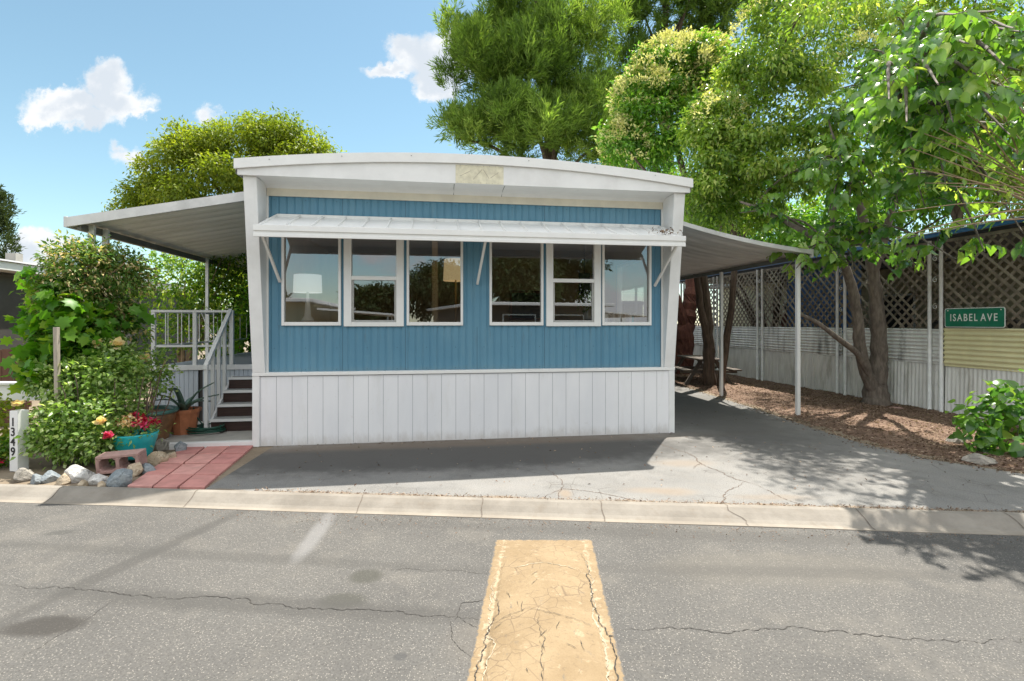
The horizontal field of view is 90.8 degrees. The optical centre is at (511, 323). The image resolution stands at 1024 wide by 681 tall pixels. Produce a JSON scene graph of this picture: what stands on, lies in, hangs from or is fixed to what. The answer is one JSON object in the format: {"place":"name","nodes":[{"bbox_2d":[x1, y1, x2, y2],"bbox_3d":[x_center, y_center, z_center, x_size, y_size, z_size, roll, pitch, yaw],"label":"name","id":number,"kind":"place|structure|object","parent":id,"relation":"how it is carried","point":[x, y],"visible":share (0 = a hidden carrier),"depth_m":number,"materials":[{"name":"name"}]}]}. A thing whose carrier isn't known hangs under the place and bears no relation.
{"place":"outdoors","nodes":[
{"label":"outdoors","id":0,"kind":"place"},
{"bbox_2d":[0,349,31,424],"bbox_3d":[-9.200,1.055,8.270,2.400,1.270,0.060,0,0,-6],"label":"bush","id":1,"kind":"object","parent":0,"point":[5,353],"visible":0.21,"depth_m":8.33,"materials":[{"name":"green plant"}]},
{"bbox_2d":[128,445,252,488],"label":"paver path","id":2,"kind":"structure","parent":0,"point":[197,467],"depth_m":5.80,"materials":[{"name":"red brick"}]},
{"bbox_2d":[0,333,1022,489],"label":"garden soil","id":3,"kind":"structure","parent":0,"point":[6,475],"depth_m":6.19,"materials":[{"name":"brown soil"}]},
{"bbox_2d":[0,433,9,467],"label":"geranium","id":4,"kind":"object","parent":3,"relation":"on","point":[4,452],"visible":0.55,"depth_m":5.91,"materials":[{"name":"green plant"}]},
{"bbox_2d":[0,184,28,258],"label":"cypress tree","id":5,"kind":"object","parent":3,"relation":"on","point":[7,226],"visible":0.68,"depth_m":25.17,"materials":[{"name":"green plant"}]},
{"bbox_2d":[0,392,35,443],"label":"hedge","id":6,"kind":"object","parent":3,"relation":"on","point":[5,426],"visible":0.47,"depth_m":6.66,"materials":[{"name":"green plant"}]},
{"bbox_2d":[10,409,28,471],"bbox_3d":[-5.660,1.345,5.798,0.116,0.690,0.120,0,0,11],"label":"number post","id":7,"kind":"object","parent":3,"relation":"on","point":[19,421],"visible":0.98,"depth_m":5.75,"materials":[{"name":"white paint"}]},
{"bbox_2d":[13,468,33,482],"bbox_3d":[-5.284,1.648,5.448,0.226,0.178,0.172,0,0,29],"label":"rock","id":8,"kind":"object","parent":3,"relation":"on","point":[23,474],"visible":0.89,"depth_m":5.39,"materials":[{"name":"beige stone"}]},
{"bbox_2d":[0,381,49,410],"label":"rail fence","id":9,"kind":"object","parent":3,"relation":"on","point":[4,390],"depth_m":6.98,"materials":[{"name":"white paint"}]},
{"bbox_2d":[30,474,41,484],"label":"rock","id":10,"kind":"object","parent":3,"relation":"on","point":[35,479],"visible":0.88,"depth_m":5.31,"materials":[{"name":"grey stone"}]},
{"bbox_2d":[40,470,60,483],"bbox_3d":[-4.943,1.652,5.408,0.160,0.145,0.166,0,0,-24],"label":"rock","id":11,"kind":"object","parent":3,"relation":"on","point":[49,476],"visible":0.85,"depth_m":5.37,"materials":[{"name":"grey stone"}]},
{"bbox_2d":[53,327,61,464],"bbox_3d":[-5.445,0.870,6.050,0.075,1.641,0.045,0,0,0],"label":"garden stake","id":12,"kind":"object","parent":3,"relation":"on","point":[56,349],"visible":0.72,"depth_m":6.03,"materials":[{"name":"grey wood"}]},
{"bbox_2d":[56,473,70,485],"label":"rock","id":13,"kind":"object","parent":3,"relation":"on","point":[63,479],"visible":0.83,"depth_m":5.29,"materials":[{"name":"beige stone"}]},
{"bbox_2d":[0,265,156,439],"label":"grape vine","id":14,"kind":"object","parent":3,"relation":"on","point":[69,321],"visible":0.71,"depth_m":6.31,"materials":[{"name":"green plant"}]},
{"bbox_2d":[64,464,95,483],"bbox_3d":[-4.657,1.631,5.425,0.224,0.226,0.197,0,0,6],"label":"rock","id":15,"kind":"object","parent":3,"relation":"on","point":[75,473],"visible":0.78,"depth_m":5.38,"materials":[{"name":"white stone"}]},
{"bbox_2d":[77,480,87,485],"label":"rock","id":16,"kind":"object","parent":3,"relation":"on","point":[83,483],"visible":0.76,"depth_m":5.21,"materials":[{"name":"beige stone"}]},
{"bbox_2d":[9,229,161,443],"bbox_3d":[-5.682,0.235,6.868,1.451,2.920,1.427,0,0,0],"label":"honeysuckle vine","id":17,"kind":"object","parent":3,"relation":"on","point":[106,276],"visible":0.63,"depth_m":6.70,"materials":[{"name":"green plant"}]},
{"bbox_2d":[9,331,171,469],"bbox_3d":[-5.196,0.917,6.285,1.806,1.646,1.448,0,0,0],"label":"rose bush","id":18,"kind":"object","parent":3,"relation":"on","point":[88,404],"visible":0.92,"depth_m":6.04,"materials":[{"name":"green plant"}]},
{"bbox_2d":[88,473,107,484],"bbox_3d":[-4.352,1.658,5.312,0.184,0.137,0.115,0,0,6],"label":"rock","id":19,"kind":"object","parent":3,"relation":"on","point":[95,479],"visible":0.81,"depth_m":5.28,"materials":[{"name":"grey stone"}]},
{"bbox_2d":[97,481,106,486],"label":"rock","id":20,"kind":"object","parent":3,"relation":"on","point":[101,484],"visible":0.84,"depth_m":5.17,"materials":[{"name":"beige stone"}]},
{"bbox_2d":[0,253,209,372],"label":"brown neighbour home","id":21,"kind":"object","parent":3,"relation":"on","point":[11,264],"visible":0.12,"depth_m":11.34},
{"bbox_2d":[106,468,132,486],"bbox_3d":[-4.087,1.631,5.256,0.226,0.237,0.205,0,0,-40],"label":"rock","id":22,"kind":"object","parent":3,"relation":"on","point":[122,477],"visible":0.83,"depth_m":5.21,"materials":[{"name":"grey stone"}]},
{"bbox_2d":[95,448,146,473],"bbox_3d":[-4.420,1.565,5.720,0.420,0.200,0.200,-3,4,-13],"label":"cinder block","id":23,"kind":"object","parent":3,"relation":"on","point":[104,466],"depth_m":5.67,"materials":[{"name":"pink concrete"}]},
{"bbox_2d":[127,462,143,476],"bbox_3d":[-4.207,1.649,5.642,0.233,0.176,0.155,0,0,33],"label":"rock","id":24,"kind":"object","parent":3,"relation":"on","point":[137,468],"visible":0.75,"depth_m":5.59,"materials":[{"name":"beige stone"}]},
{"bbox_2d":[97,411,175,459],"bbox_3d":[-4.595,1.355,6.150,0.654,0.549,0.674,0,0,0],"label":"teal planter","id":25,"kind":"object","parent":3,"relation":"on","point":[147,439],"visible":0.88,"depth_m":6.03,"materials":[{"name":"ceramic"}]},
{"bbox_2d":[140,463,155,473],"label":"rock","id":26,"kind":"object","parent":3,"relation":"on","point":[147,467],"visible":0.69,"depth_m":5.70,"materials":[{"name":"grey stone"}]},
{"bbox_2d":[147,451,168,464],"bbox_3d":[-4.283,1.644,6.100,0.249,0.200,0.153,0,0,6],"label":"rock","id":27,"kind":"object","parent":3,"relation":"on","point":[156,457],"visible":0.76,"depth_m":6.04,"materials":[{"name":"beige stone"}]},
{"bbox_2d":[155,438,169,450],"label":"rock","id":28,"kind":"object","parent":3,"relation":"on","point":[161,445],"visible":0.88,"depth_m":6.69,"materials":[{"name":"grey stone"}]},
{"bbox_2d":[168,451,176,457],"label":"rock","id":29,"kind":"object","parent":3,"relation":"on","point":[171,454],"visible":0.53,"depth_m":6.24,"materials":[{"name":"beige stone"}]},
{"bbox_2d":[174,441,186,451],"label":"rock","id":30,"kind":"object","parent":3,"relation":"on","point":[180,446],"visible":0.78,"depth_m":6.60,"materials":[{"name":"grey stone"}]},
{"bbox_2d":[126,248,249,362],"bbox_3d":[-6.897,-0.186,10.987,2.992,3.790,1.911,0,0,0],"label":"climbing rose","id":31,"kind":"object","parent":3,"relation":"on","point":[183,303],"visible":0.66,"depth_m":10.94,"materials":[{"name":"green plant"}]},
{"bbox_2d":[165,421,251,449],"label":"porch slab","id":32,"kind":"structure","parent":3,"relation":"on","point":[227,438],"depth_m":7.20,"materials":[{"name":"concrete"}]},
{"bbox_2d":[120,405,179,440],"bbox_3d":[-5.220,1.460,7.220,0.780,0.460,0.780,0,0,0],"label":"brown planter","id":33,"kind":"object","parent":32,"relation":"on","point":[168,419],"visible":0.35,"depth_m":7.19,"materials":[{"name":"ceramic"}]},
{"bbox_2d":[123,344,183,412],"bbox_3d":[-5.216,0.807,7.214,0.977,1.052,0.868,0,0,0],"label":"potted rose","id":34,"kind":"object","parent":33,"relation":"in","point":[167,372],"visible":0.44,"depth_m":7.19,"materials":[{"name":"green plant"}]},
{"bbox_2d":[167,406,201,434],"bbox_3d":[-4.950,1.490,7.620,0.460,0.400,0.437,0,0,0],"label":"terracotta planter","id":35,"kind":"object","parent":32,"relation":"on","point":[184,420],"visible":0.53,"depth_m":7.49,"materials":[{"name":"orange ceramic"}]},
{"bbox_2d":[155,382,218,410],"bbox_3d":[-4.977,1.112,7.598,0.804,0.448,0.821,0,0,31],"label":"agave plant","id":36,"kind":"object","parent":35,"relation":"in","point":[181,404],"visible":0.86,"depth_m":7.56,"materials":[{"name":"green plant"}]},
{"bbox_2d":[150,352,251,420],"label":"porch deck","id":37,"kind":"structure","parent":32,"relation":"on","point":[189,380],"depth_m":8.53,"materials":[{"name":"white paint"}]},
{"bbox_2d":[151,310,250,364],"bbox_3d":[-5.859,0.242,11.722,1.280,0.925,6.505,0,0,-8],"label":"porch railing","id":38,"kind":"object","parent":37,"relation":"on","point":[230,340],"visible":0.79,"depth_m":8.57,"materials":[{"name":"white wood"}]},
{"bbox_2d":[186,408,225,433],"bbox_3d":[-4.622,1.457,7.619,0.547,0.388,0.421,0,0,0],"label":"garden hose","id":39,"kind":"object","parent":32,"relation":"on","point":[200,429],"visible":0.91,"depth_m":7.48,"materials":[{"name":"green rubber"}]},
{"bbox_2d":[203,309,231,427],"bbox_3d":[-4.728,0.708,8.131,0.060,1.904,0.940,0,0,-8],"label":"stair handrail","id":40,"kind":"object","parent":32,"relation":"on","point":[216,344],"visible":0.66,"depth_m":8.01,"materials":[{"name":"white metal"}]},
{"bbox_2d":[210,376,251,430],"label":"porch stairs","id":41,"kind":"structure","parent":32,"relation":"on","point":[233,411],"depth_m":7.99,"materials":[{"name":"brown wood"}]},
{"bbox_2d":[174,268,250,358],"bbox_3d":[-7.518,-0.556,16.200,5.842,4.566,2.503,0,0,-9],"label":"back garden shrub","id":42,"kind":"object","parent":3,"relation":"on","point":[221,293],"visible":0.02,"depth_m":15.65,"materials":[{"name":"green plant"}]},
{"bbox_2d":[101,102,346,342],"bbox_3d":[-11.442,-3.626,20.421,9.672,10.660,5.801,0,0,0],"label":"yellow green tree","id":43,"kind":"object","parent":3,"relation":"on","point":[205,154],"visible":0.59,"depth_m":19.46,"materials":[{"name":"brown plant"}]},
{"bbox_2d":[198,272,250,355],"bbox_3d":[-6.159,-0.209,13.273,4.083,3.858,2.276,0,0,0],"label":"porch shrub","id":44,"kind":"object","parent":3,"relation":"on","point":[241,344],"visible":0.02,"depth_m":12.77,"materials":[{"name":"green plant"}]},
{"bbox_2d":[426,0,638,168],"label":"pine tree","id":45,"kind":"object","parent":3,"relation":"on","point":[500,50],"visible":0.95,"depth_m":22.27,"materials":[{"name":"green plant"}]},
{"bbox_2d":[590,22,743,385],"bbox_3d":[4.128,-2.941,12.848,4.423,9.280,2.739,0,0,0],"label":"flowering privet","id":46,"kind":"object","parent":3,"relation":"on","point":[659,86],"visible":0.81,"depth_m":12.47,"materials":[{"name":"green plant"}]},
{"bbox_2d":[680,282,684,301],"bbox_3d":[6.484,0.085,19.193,0.064,3.270,0.284,0,0,-8],"label":"pipe post","id":47,"kind":"object","parent":3,"relation":"on","point":[681,289],"visible":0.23,"depth_m":19.27,"materials":[{"name":"white metal"}]},
{"bbox_2d":[651,153,720,373],"bbox_3d":[6.008,-2.482,16.935,4.232,8.533,3.377,0,0,0],"label":"cedar trunk","id":48,"kind":"object","parent":3,"relation":"on","point":[686,318],"visible":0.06,"depth_m":16.38,"materials":[{"name":"brown plant"}]},
{"bbox_2d":[595,0,777,172],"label":"dark pine tree","id":49,"kind":"object","parent":3,"relation":"on","point":[707,12],"visible":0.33,"depth_m":29.87,"materials":[{"name":"green plant"}]},
{"bbox_2d":[693,277,715,369],"bbox_3d":[6.731,0.100,18.067,0.060,3.300,2.265,0,0,-8],"label":"lattice screen","id":50,"kind":"object","parent":3,"relation":"on","point":[698,342],"visible":0.25,"depth_m":18.10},
{"bbox_2d":[675,355,741,384],"bbox_3d":[5.355,1.342,14.438,1.600,0.744,1.800,0,0,-1],"label":"picnic table","id":51,"kind":"object","parent":3,"relation":"on","point":[687,369],"visible":0.56,"depth_m":13.81,"materials":[{"name":"brown wood"}]},
{"bbox_2d":[713,276,717,369],"bbox_3d":[6.820,0.085,16.917,0.064,3.270,0.284,0,0,-8],"label":"pipe post","id":52,"kind":"object","parent":3,"relation":"on","point":[716,313],"visible":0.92,"depth_m":16.80,"materials":[{"name":"grey metal"}]},
{"bbox_2d":[718,270,760,379],"bbox_3d":[7.070,0.100,15.764,0.060,3.300,2.315,0,0,-8],"label":"lattice screen","id":53,"kind":"object","parent":3,"relation":"on","point":[742,352],"visible":0.63,"depth_m":15.48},
{"bbox_2d":[756,269,762,380],"bbox_3d":[7.162,0.085,14.592,0.064,3.270,0.284,0,0,-8],"label":"pipe post","id":54,"kind":"object","parent":3,"relation":"on","point":[757,325],"visible":0.96,"depth_m":14.67,"materials":[{"name":"grey metal"}]},
{"bbox_2d":[763,260,842,393],"bbox_3d":[7.458,0.100,13.135,0.061,3.300,2.939,0,0,-8],"label":"lattice screen","id":55,"kind":"object","parent":3,"relation":"on","point":[818,358],"visible":0.68,"depth_m":12.91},
{"bbox_2d":[667,0,990,385],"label":"privet","id":56,"kind":"object","parent":3,"relation":"on","point":[728,146],"visible":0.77,"depth_m":10.52,"materials":[{"name":"green plant"}]},
{"bbox_2d":[836,255,845,394],"bbox_3d":[7.595,0.085,11.654,0.064,3.270,0.284,0,0,-8],"label":"pipe post","id":57,"kind":"object","parent":3,"relation":"on","point":[838,309],"visible":0.89,"depth_m":11.73,"materials":[{"name":"white metal"}]},
{"bbox_2d":[661,0,1023,356],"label":"background shrubbery","id":58,"kind":"object","parent":3,"relation":"on","point":[776,237],"visible":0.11,"depth_m":17.27,"materials":[{"name":"green plant"}]},
{"bbox_2d":[675,369,1023,474],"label":"mulch bed","id":59,"kind":"object","parent":3,"relation":"on","point":[823,422],"visible":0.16,"depth_m":8.92,"materials":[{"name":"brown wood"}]},
{"bbox_2d":[780,314,786,326],"bbox_3d":[8.473,0.715,14.543,0.840,1.950,1.140,0,0,-8],"label":"storage cabinet","id":60,"kind":"object","parent":59,"relation":"on","point":[784,320],"visible":0.12,"depth_m":14.91,"materials":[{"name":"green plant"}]},
{"bbox_2d":[739,0,1023,405],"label":"mulberry tree","id":61,"kind":"object","parent":59,"relation":"on","point":[921,64],"visible":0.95,"depth_m":7.54,"materials":[{"name":"green plant"}]},
{"bbox_2d":[932,320,1023,402],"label":"frame","id":62,"kind":"object","parent":59,"relation":"on","point":[936,322],"visible":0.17,"depth_m":10.27,"materials":[{"name":"grey metal"}]},
{"bbox_2d":[945,369,1023,457],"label":"shrub","id":63,"kind":"object","parent":59,"relation":"on","point":[1003,417],"visible":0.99,"depth_m":6.55,"materials":[{"name":"green plant"}]},
{"bbox_2d":[710,251,1023,354],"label":"yellow neighbour home","id":64,"kind":"object","parent":3,"relation":"on","point":[885,271],"visible":0.16,"depth_m":13.30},
{"bbox_2d":[680,216,1023,283],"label":"blue edged carport","id":65,"kind":"object","parent":64,"relation":"on","point":[996,226],"visible":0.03,"depth_m":10.09,"materials":[{"name":"paint"}]},
{"bbox_2d":[787,262,860,334],"bbox_3d":[8.146,-0.585,13.332,0.120,1.750,2.600,0,0,-8],"label":"blue tarp","id":66,"kind":"object","parent":65,"relation":"hanging from","point":[858,273],"visible":0.22,"depth_m":13.29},
{"bbox_2d":[883,293,915,328],"bbox_3d":[10.721,-0.310,14.063,0.044,1.000,1.100,0,0,-8],"label":"window","id":67,"kind":"structure","parent":64,"relation":"in","point":[908,295],"depth_m":13.90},
{"bbox_2d":[846,240,945,411],"bbox_3d":[7.846,0.100,10.498,0.059,3.300,2.328,0,0,-8],"label":"lattice screen","id":68,"kind":"object","parent":3,"relation":"on","point":[907,366],"visible":0.57,"depth_m":10.11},
{"bbox_2d":[927,239,942,411],"bbox_3d":[7.920,0.085,9.448,0.064,3.270,0.284,0,0,-8],"label":"pipe post","id":69,"kind":"object","parent":3,"relation":"on","point":[929,331],"visible":0.98,"depth_m":9.53,"materials":[{"name":"white metal"}]},
{"bbox_2d":[855,0,1023,226],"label":"sunlit tree","id":70,"kind":"object","parent":3,"relation":"on","point":[956,212],"visible":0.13,"depth_m":15.06,"materials":[{"name":"green plant"}]},
{"bbox_2d":[945,437,965,443],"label":"rock","id":71,"kind":"object","parent":3,"relation":"on","point":[956,440],"visible":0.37,"depth_m":6.96,"materials":[{"name":"white stone"}]},
{"bbox_2d":[891,48,1023,249],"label":"arching shrub","id":72,"kind":"object","parent":3,"relation":"on","point":[1012,193],"visible":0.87,"depth_m":6.32,"materials":[{"name":"green plant"}]},
{"bbox_2d":[961,453,997,465],"bbox_3d":[5.675,1.652,6.120,0.287,0.140,0.294,0,0,-29],"label":"rock","id":73,"kind":"object","parent":3,"relation":"on","point":[978,458],"visible":0.97,"depth_m":6.06,"materials":[{"name":"grey stone"}]},
{"bbox_2d":[943,226,1023,419],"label":"lattice screen","id":74,"kind":"object","parent":3,"relation":"on","point":[974,358],"visible":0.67,"depth_m":8.70,"materials":[{"name":"wood"}]},
{"bbox_2d":[945,307,1005,327],"bbox_3d":[8.029,-0.095,8.787,0.016,0.344,1.000,0,0,-8],"label":"street sign","id":75,"kind":"object","parent":74,"relation":"attached to","point":[988,317],"visible":1,"depth_m":8.73,"materials":[{"name":"green metal"}]},
{"bbox_2d":[0,502,1023,680],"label":"road","id":76,"kind":"structure","parent":0,"point":[105,593],"depth_m":3.26,"materials":[{"name":"grey asphalt"}]},
{"bbox_2d":[0,484,1023,535],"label":"curb","id":77,"kind":"structure","parent":76,"relation":"on","point":[920,521],"depth_m":4.67,"materials":[{"name":"concrete"}]},
{"bbox_2d":[466,539,625,680],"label":"speed bump","id":78,"kind":"object","parent":76,"relation":"on","point":[544,614],"visible":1,"depth_m":2.97,"materials":[{"name":"paint"}]},
{"bbox_2d":[177,510,1020,551],"bbox_3d":[1.735,1.766,4.124,9.519,0.038,0.575,0,0,5],"label":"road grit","id":79,"kind":"object","parent":76,"relation":"on","point":[608,529],"visible":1,"depth_m":4.36,"materials":[{"name":"grey gravel"}]},
{"bbox_2d":[0,0,1023,323],"label":"sky","id":80,"kind":"structure","parent":0,"point":[83,83],"materials":[{"name":"blue"}]},
{"bbox_2d":[509,290,539,319],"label":"window","id":81,"kind":"structure","parent":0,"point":[524,305],"depth_m":12.11,"materials":[{"name":"black glass"}]},
{"bbox_2d":[204,372,1023,512],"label":"driveway","id":82,"kind":"structure","parent":0,"point":[705,470],"depth_m":5.83,"materials":[{"name":"concrete"}]},
{"bbox_2d":[234,152,692,446],"bbox_3d":[-1.508,-0.307,14.041,6.265,3.995,14.984,0,0,-8],"label":"mobile home","id":83,"kind":"object","parent":82,"relation":"on","point":[374,239],"visible":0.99,"depth_m":7.33,"materials":[{"name":"white paint"}]},
{"bbox_2d":[63,191,247,357],"bbox_3d":[-5.497,-0.107,11.586,2.495,3.594,9.280,0,0,-8],"label":"porch canopy","id":84,"kind":"object","parent":83,"relation":"attached to","point":[203,229],"visible":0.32,"depth_m":7.94,"materials":[{"name":"metal"}]},
{"bbox_2d":[293,274,321,321],"bbox_3d":[-3.223,-0.035,7.968,0.430,1.450,0.430,0,0,-8],"label":"table lamp","id":85,"kind":"object","parent":83,"relation":"in","point":[307,283],"visible":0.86,"depth_m":7.82,"materials":[{"name":"white fabric"}]},
{"bbox_2d":[281,237,340,325],"bbox_3d":[-2.799,-0.613,7.063,0.790,1.295,0.075,0,0,-8],"label":"window","id":86,"kind":"structure","parent":83,"relation":"in","point":[283,323],"depth_m":7.00,"materials":[{"name":"white metal"}]},
{"bbox_2d":[344,239,403,325],"bbox_3d":[-1.961,-0.607,7.187,0.827,1.307,0.075,0,0,-8],"label":"window","id":87,"kind":"structure","parent":83,"relation":"in","point":[398,280],"depth_m":7.16,"materials":[{"name":"white metal"}]},
{"bbox_2d":[407,240,462,325],"bbox_3d":[-1.114,-0.613,7.311,0.805,1.295,0.075,0,0,-8],"label":"window","id":88,"kind":"structure","parent":83,"relation":"in","point":[461,243],"depth_m":7.29,"materials":[{"name":"white metal"}]},
{"bbox_2d":[443,258,459,321],"bbox_3d":[-0.948,-0.190,8.506,0.420,1.760,0.420,0,0,-8],"label":"floor lamp","id":89,"kind":"object","parent":83,"relation":"in","point":[451,273],"visible":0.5,"depth_m":8.32,"materials":[{"name":"beige fabric"}]},
{"bbox_2d":[492,320,539,321],"bbox_3d":[0.375,0.270,11.880,1.880,0.680,0.530,0,0,-8],"label":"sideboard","id":90,"kind":"object","parent":83,"relation":"in","point":[515,320],"visible":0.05,"depth_m":11.57,"materials":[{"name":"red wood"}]},
{"bbox_2d":[489,242,543,324],"bbox_3d":[0.065,-0.613,7.485,0.806,1.295,0.075,0,0,-8],"label":"window","id":91,"kind":"structure","parent":83,"relation":"in","point":[541,322],"depth_m":7.48,"materials":[{"name":"white metal"}]},
{"bbox_2d":[546,244,600,325],"bbox_3d":[0.925,-0.607,7.612,0.844,1.307,0.075,0,0,-8],"label":"window","id":92,"kind":"structure","parent":83,"relation":"in","point":[595,320],"depth_m":7.59,"materials":[{"name":"white metal"}]},
{"bbox_2d":[575,244,590,313],"bbox_3d":[1.463,-0.896,9.874,0.507,1.428,0.366,0,0,-8],"label":"wall planter","id":93,"kind":"object","parent":83,"relation":"hanging from","point":[584,290],"visible":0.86,"depth_m":9.89,"materials":[{"name":"green plant"}]},
{"bbox_2d":[584,273,592,319],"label":"side window","id":94,"kind":"structure","parent":83,"relation":"in","point":[587,316],"depth_m":12.09,"materials":[{"name":"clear glass"}]},
{"bbox_2d":[602,245,651,324],"bbox_3d":[1.752,-0.613,7.733,0.782,1.295,0.075,0,0,-8],"label":"window","id":95,"kind":"structure","parent":83,"relation":"in","point":[649,322],"depth_m":7.72,"materials":[{"name":"white metal"}]},
{"bbox_2d":[616,256,643,319],"bbox_3d":[2.236,-0.610,9.430,0.082,1.100,1.400,0,0,-8],"label":"side window","id":96,"kind":"structure","parent":83,"relation":"in","point":[630,274],"depth_m":9.48,"materials":[{"name":"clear glass"}]},
{"bbox_2d":[649,227,682,234],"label":"dry leaves","id":97,"kind":"object","parent":83,"relation":"on","point":[662,231],"visible":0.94,"depth_m":7.14,"materials":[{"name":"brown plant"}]},
{"bbox_2d":[238,402,971,489],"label":"fallen leaves","id":98,"kind":"object","parent":82,"relation":"on","point":[595,452],"visible":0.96,"depth_m":6.50,"materials":[{"name":"brown plant"}]},
{"bbox_2d":[255,486,1023,512],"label":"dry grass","id":99,"kind":"structure","parent":82,"relation":"on","point":[610,498],"depth_m":4.75,"materials":[{"name":"beige plant"}]},
{"bbox_2d":[680,221,813,414],"bbox_3d":[3.079,-0.119,14.694,3.150,3.658,11.630,0,0,-8],"label":"carport canopy","id":100,"kind":"object","parent":82,"relation":"on","point":[706,252],"visible":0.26,"depth_m":9.79,"materials":[{"name":"metal"}]},
{"bbox_2d":[605,312,638,321],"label":"books","id":101,"kind":"object","parent":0,"point":[618,317],"visible":0.45,"depth_m":8.31,"materials":[{"name":"paper"}]}
]}

